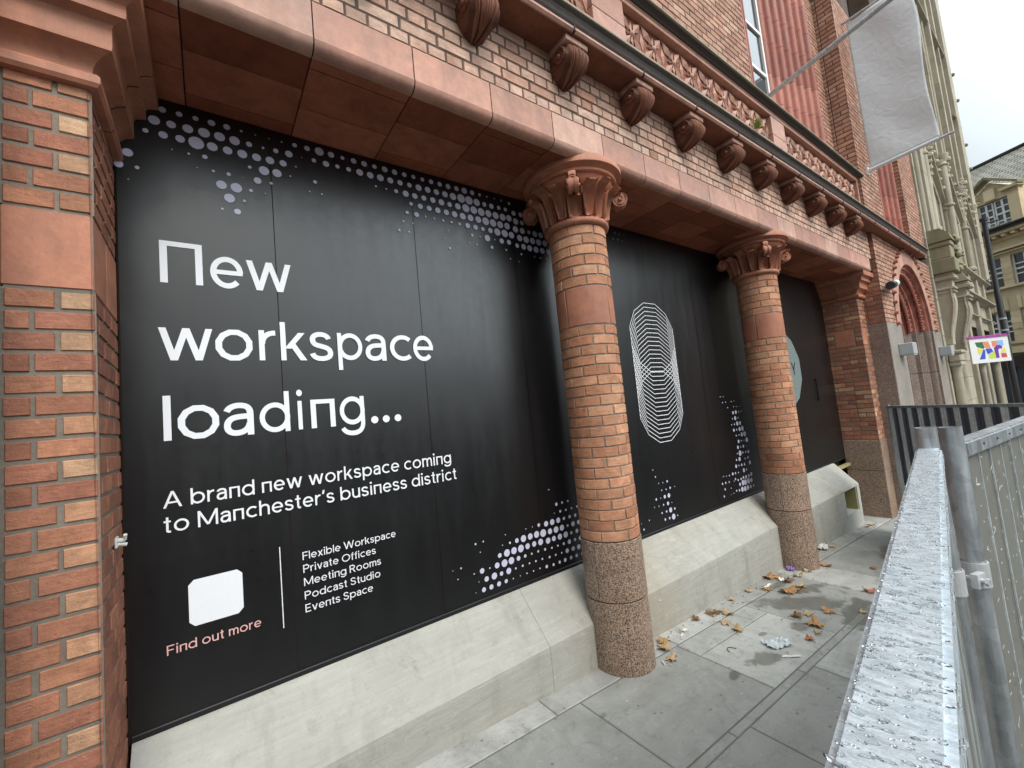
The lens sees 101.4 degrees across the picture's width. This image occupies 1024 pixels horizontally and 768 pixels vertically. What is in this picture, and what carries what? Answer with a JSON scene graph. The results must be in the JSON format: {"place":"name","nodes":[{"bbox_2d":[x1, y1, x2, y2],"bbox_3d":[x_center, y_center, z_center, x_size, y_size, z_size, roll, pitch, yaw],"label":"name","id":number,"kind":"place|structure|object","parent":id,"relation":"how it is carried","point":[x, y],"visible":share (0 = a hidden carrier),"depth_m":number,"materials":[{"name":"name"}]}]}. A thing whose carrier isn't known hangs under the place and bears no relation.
{"place":"outdoors","nodes":[
{"label":"outdoors","id":0,"kind":"place"},
{"bbox_2d":[415,516,995,767],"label":"pavement","id":1,"kind":"structure","parent":0,"point":[686,709],"depth_m":2.67,"materials":[{"name":"grey concrete"}]},
{"bbox_2d":[658,635,670,644],"bbox_3d":[1.198,2.031,3.325,0.115,0.040,0.111,-5,-4,-8],"label":"fallen leaf","id":2,"kind":"object","parent":1,"relation":"on","point":[661,639],"visible":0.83,"depth_m":3.34,"materials":[{"name":"brown plant"}]},
{"bbox_2d":[657,637,672,651],"bbox_3d":[1.181,2.015,3.234,0.126,0.052,0.136,-7,-5,20],"label":"fallen leaf","id":3,"kind":"object","parent":1,"relation":"on","point":[665,645],"visible":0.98,"depth_m":3.25,"materials":[{"name":"brown plant"}]},
{"bbox_2d":[665,651,676,662],"bbox_3d":[1.162,2.007,3.086,0.104,0.037,0.090,-5,-4,-5],"label":"fallen leaf","id":4,"kind":"object","parent":1,"relation":"on","point":[671,657],"visible":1,"depth_m":3.09,"materials":[{"name":"brown plant"}]},
{"bbox_2d":[705,609,715,616],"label":"fallen leaf","id":5,"kind":"object","parent":1,"relation":"on","point":[708,611],"visible":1,"depth_m":3.79,"materials":[{"name":"brown plant"}]},
{"bbox_2d":[720,619,733,624],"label":"fallen leaf","id":6,"kind":"object","parent":1,"relation":"on","point":[725,622],"visible":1,"depth_m":3.57,"materials":[{"name":"brown plant"}]},
{"bbox_2d":[722,607,733,616],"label":"fallen leaf","id":7,"kind":"object","parent":1,"relation":"on","point":[725,612],"visible":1,"depth_m":3.77,"materials":[{"name":"beige plant"}]},
{"bbox_2d":[731,623,743,631],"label":"fallen leaf","id":8,"kind":"object","parent":1,"relation":"on","point":[738,627],"visible":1,"depth_m":3.47,"materials":[{"name":"brown plant"}]},
{"bbox_2d":[763,571,777,580],"bbox_3d":[2.779,2.068,4.525,0.143,0.059,0.154,-8,-5,25],"label":"fallen leaf","id":9,"kind":"object","parent":1,"relation":"on","point":[770,574],"visible":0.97,"depth_m":4.54,"materials":[{"name":"orange plant"}]},
{"bbox_2d":[657,528,885,665],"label":"leaf crumbs","id":10,"kind":"object","parent":1,"relation":"on","point":[767,583],"visible":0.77,"depth_m":4.04,"materials":[{"name":"brown plant"}]},
{"bbox_2d":[761,636,791,649],"bbox_3d":[2.036,1.978,3.219,0.204,0.033,0.128,-5,-4,-11],"label":"plastic bag","id":11,"kind":"object","parent":1,"relation":"on","point":[778,642],"visible":1,"depth_m":3.21,"materials":[{"name":"white plastic"}]},
{"bbox_2d":[778,585,795,596],"bbox_3d":[2.716,2.028,4.142,0.180,0.061,0.166,-4,-5,-24],"label":"fallen leaf","id":12,"kind":"object","parent":1,"relation":"on","point":[791,589],"visible":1,"depth_m":4.14,"materials":[{"name":"orange plant"}]},
{"bbox_2d":[782,654,799,657],"bbox_3d":[2.028,1.971,3.040,0.138,0.010,0.024,-6,-4,4],"label":"paper scrap","id":13,"kind":"object","parent":1,"relation":"on","point":[795,655],"visible":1,"depth_m":3.04,"materials":[{"name":"white paper"}]},
{"bbox_2d":[790,611,801,619],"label":"fallen leaf","id":14,"kind":"object","parent":1,"relation":"on","point":[798,614],"visible":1,"depth_m":3.65,"materials":[{"name":"brown plant"}]},
{"bbox_2d":[805,634,815,642],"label":"fallen leaf","id":15,"kind":"object","parent":1,"relation":"on","point":[808,637],"visible":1,"depth_m":3.27,"materials":[{"name":"red plant"}]},
{"bbox_2d":[805,614,824,630],"bbox_3d":[2.496,1.970,3.470,0.169,0.054,0.147,-4,-5,-15],"label":"fallen leaf","id":16,"kind":"object","parent":1,"relation":"on","point":[815,620],"visible":1,"depth_m":3.49,"materials":[{"name":"brown plant"}]},
{"bbox_2d":[818,543,827,549],"bbox_3d":[4.017,2.093,5.421,0.115,0.064,0.196,-8,-5,34],"label":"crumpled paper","id":17,"kind":"object","parent":1,"relation":"on","point":[823,546],"visible":0.97,"depth_m":5.39,"materials":[{"name":"white paper"}]},
{"bbox_2d":[820,561,830,567],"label":"fallen leaf","id":18,"kind":"object","parent":1,"relation":"on","point":[825,564],"visible":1,"depth_m":4.81,"materials":[{"name":"orange plant"}]},
{"bbox_2d":[821,605,839,614],"bbox_3d":[2.791,1.986,3.679,0.113,0.033,0.131,-7,-4,14],"label":"fallen leaf","id":19,"kind":"object","parent":1,"relation":"on","point":[830,610],"visible":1,"depth_m":3.69,"materials":[{"name":"orange plant"}]},
{"bbox_2d":[862,587,875,592],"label":"fallen leaf","id":20,"kind":"object","parent":1,"relation":"on","point":[873,590],"visible":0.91,"depth_m":4.05,"materials":[{"name":"red plant"}]},
{"bbox_2d":[823,427,995,767],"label":"steel fence panel","id":21,"kind":"object","parent":1,"relation":"on","point":[914,698],"visible":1,"depth_m":0.31,"materials":[{"name":"metal"}]},
{"bbox_2d":[886,403,1023,551],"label":"steel fence panel","id":22,"kind":"object","parent":1,"relation":"on","point":[905,421],"visible":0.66,"depth_m":5.09,"materials":[{"name":"metal"}]},
{"bbox_2d":[937,416,1023,767],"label":"steel fence panel","id":23,"kind":"object","parent":1,"relation":"on","point":[984,471],"visible":0.98,"depth_m":1.14,"materials":[{"name":"metal"}]},
{"bbox_2d":[953,557,992,596],"bbox_3d":[1.168,0.495,1.073,0.157,0.060,0.080,-4,-5,-19],"label":"fence clip","id":24,"kind":"object","parent":23,"relation":"attached to","point":[976,576],"visible":0.63,"depth_m":1.05,"materials":[{"name":"silver metal"}]},
{"bbox_2d":[979,217,1021,402],"bbox_3d":[11.945,-0.964,10.055,0.334,6.300,0.198,-6,-4,10],"label":"lamp post","id":25,"kind":"object","parent":1,"relation":"on","point":[1002,318],"visible":0.83,"depth_m":10.11,"materials":[{"name":"black metal"}]},
{"bbox_2d":[963,333,1011,363],"bbox_3d":[11.348,-0.841,9.973,1.102,0.654,0.137,-5,-4,-3],"label":"hanging sign","id":26,"kind":"object","parent":25,"relation":"attached to","point":[989,348],"visible":1,"depth_m":9.96,"materials":[{"name":"paint"}]},
{"bbox_2d":[938,0,1023,166],"label":"sky","id":27,"kind":"structure","parent":0,"point":[984,39],"materials":[{"name":"white"}]},
{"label":"ground","id":28,"kind":"structure","parent":0,"visible":0},
{"bbox_2d":[0,0,952,767],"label":"brick building","id":29,"kind":"structure","parent":28,"relation":"on","point":[578,126],"depth_m":2.72,"materials":[{"name":"brick"}]},
{"bbox_2d":[114,533,127,548],"bbox_3d":[-1.637,0.656,1.759,0.041,0.055,0.050,-2,-5,-36],"label":"cable hook","id":30,"kind":"object","parent":29,"relation":"attached to","point":[118,541],"visible":1,"depth_m":1.75,"materials":[{"name":"white plastic"}]},
{"bbox_2d":[113,98,845,745],"bbox_3d":[1.884,-0.101,4.652,9.184,3.108,0.060,-2,-5,-36],"label":"hoarding","id":31,"kind":"object","parent":29,"relation":"on","point":[345,428],"visible":0.96,"depth_m":2.57,"materials":[{"name":"black plastic"}]},
{"bbox_2d":[743,0,769,94],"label":"window","id":32,"kind":"structure","parent":29,"relation":"in","point":[750,6],"depth_m":6.62,"materials":[{"name":"clear glass"}]},
{"bbox_2d":[753,118,763,128],"bbox_3d":[2.504,-2.653,4.270,0.168,0.097,0.100,-2,-5,-36],"label":"weed","id":33,"kind":"object","parent":29,"relation":"on","point":[757,124],"visible":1,"depth_m":4.25,"materials":[{"name":"green plant"}]},
{"bbox_2d":[768,0,892,97],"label":"flag pole","id":34,"kind":"object","parent":29,"relation":"attached to","point":[861,22],"visible":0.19,"depth_m":5.14,"materials":[{"name":"metal"}]},
{"bbox_2d":[841,0,954,175],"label":"hanging banner","id":35,"kind":"object","parent":34,"relation":"hanging from","point":[899,121],"visible":0.98,"depth_m":7.11,"materials":[{"name":"fabric"}]},
{"bbox_2d":[885,280,899,288],"bbox_3d":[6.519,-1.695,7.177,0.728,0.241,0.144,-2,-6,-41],"label":"security camera","id":36,"kind":"object","parent":29,"relation":"attached to","point":[892,284],"visible":1,"depth_m":6.96,"materials":[{"name":"white plastic"}]},
{"bbox_2d":[898,342,917,355],"bbox_3d":[6.823,-0.598,7.224,0.260,0.212,0.190,-2,-5,-36],"label":"box light","id":37,"kind":"object","parent":29,"relation":"attached to","point":[908,349],"visible":1,"depth_m":7.15,"materials":[{"name":"grey plastic"}]},
{"bbox_2d":[939,346,953,356],"bbox_3d":[9.508,-0.719,9.174,0.260,0.212,0.190,-2,-5,-36],"label":"box light","id":38,"kind":"object","parent":29,"relation":"attached to","point":[946,350],"visible":1,"depth_m":9.10,"materials":[{"name":"grey plastic"}]},
{"bbox_2d":[846,0,1007,403],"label":"sandstone building","id":39,"kind":"structure","parent":28,"relation":"on","point":[955,261],"depth_m":11.31,"materials":[{"name":"beige stone"}]},
{"bbox_2d":[970,142,1023,402],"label":"buff stone building","id":40,"kind":"structure","parent":28,"relation":"on","point":[998,184],"depth_m":19.54,"materials":[{"name":"beige stone"}]},
{"bbox_2d":[978,203,996,227],"bbox_3d":[22.703,-7.884,20.002,0.080,1.300,0.540,-5,-4,-9],"label":"window","id":41,"kind":"structure","parent":40,"relation":"in","point":[988,210],"depth_m":19.95,"materials":[{"name":"clear glass"}]},
{"bbox_2d":[985,258,1004,290],"bbox_3d":[23.056,-5.221,20.087,0.080,1.400,0.840,-5,-4,-9],"label":"window","id":42,"kind":"structure","parent":40,"relation":"in","point":[997,261],"depth_m":19.91,"materials":[{"name":"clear glass"}]},
{"bbox_2d":[993,197,1010,224],"bbox_3d":[22.789,-7.936,19.430,0.080,1.300,0.540,-5,-4,-9],"label":"window","id":43,"kind":"structure","parent":40,"relation":"in","point":[1002,211],"depth_m":19.46,"materials":[{"name":"clear glass"}]},
{"bbox_2d":[992,311,1014,341],"bbox_3d":[23.303,-2.671,19.892,0.080,1.460,0.840,-5,-4,-9],"label":"window","id":44,"kind":"structure","parent":40,"relation":"in","point":[1007,314],"depth_m":19.72,"materials":[{"name":"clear glass"}]},
{"bbox_2d":[1011,251,1023,282],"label":"window","id":45,"kind":"structure","parent":40,"relation":"in","point":[1018,258],"depth_m":19.19,"materials":[{"name":"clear glass"}]}
]}

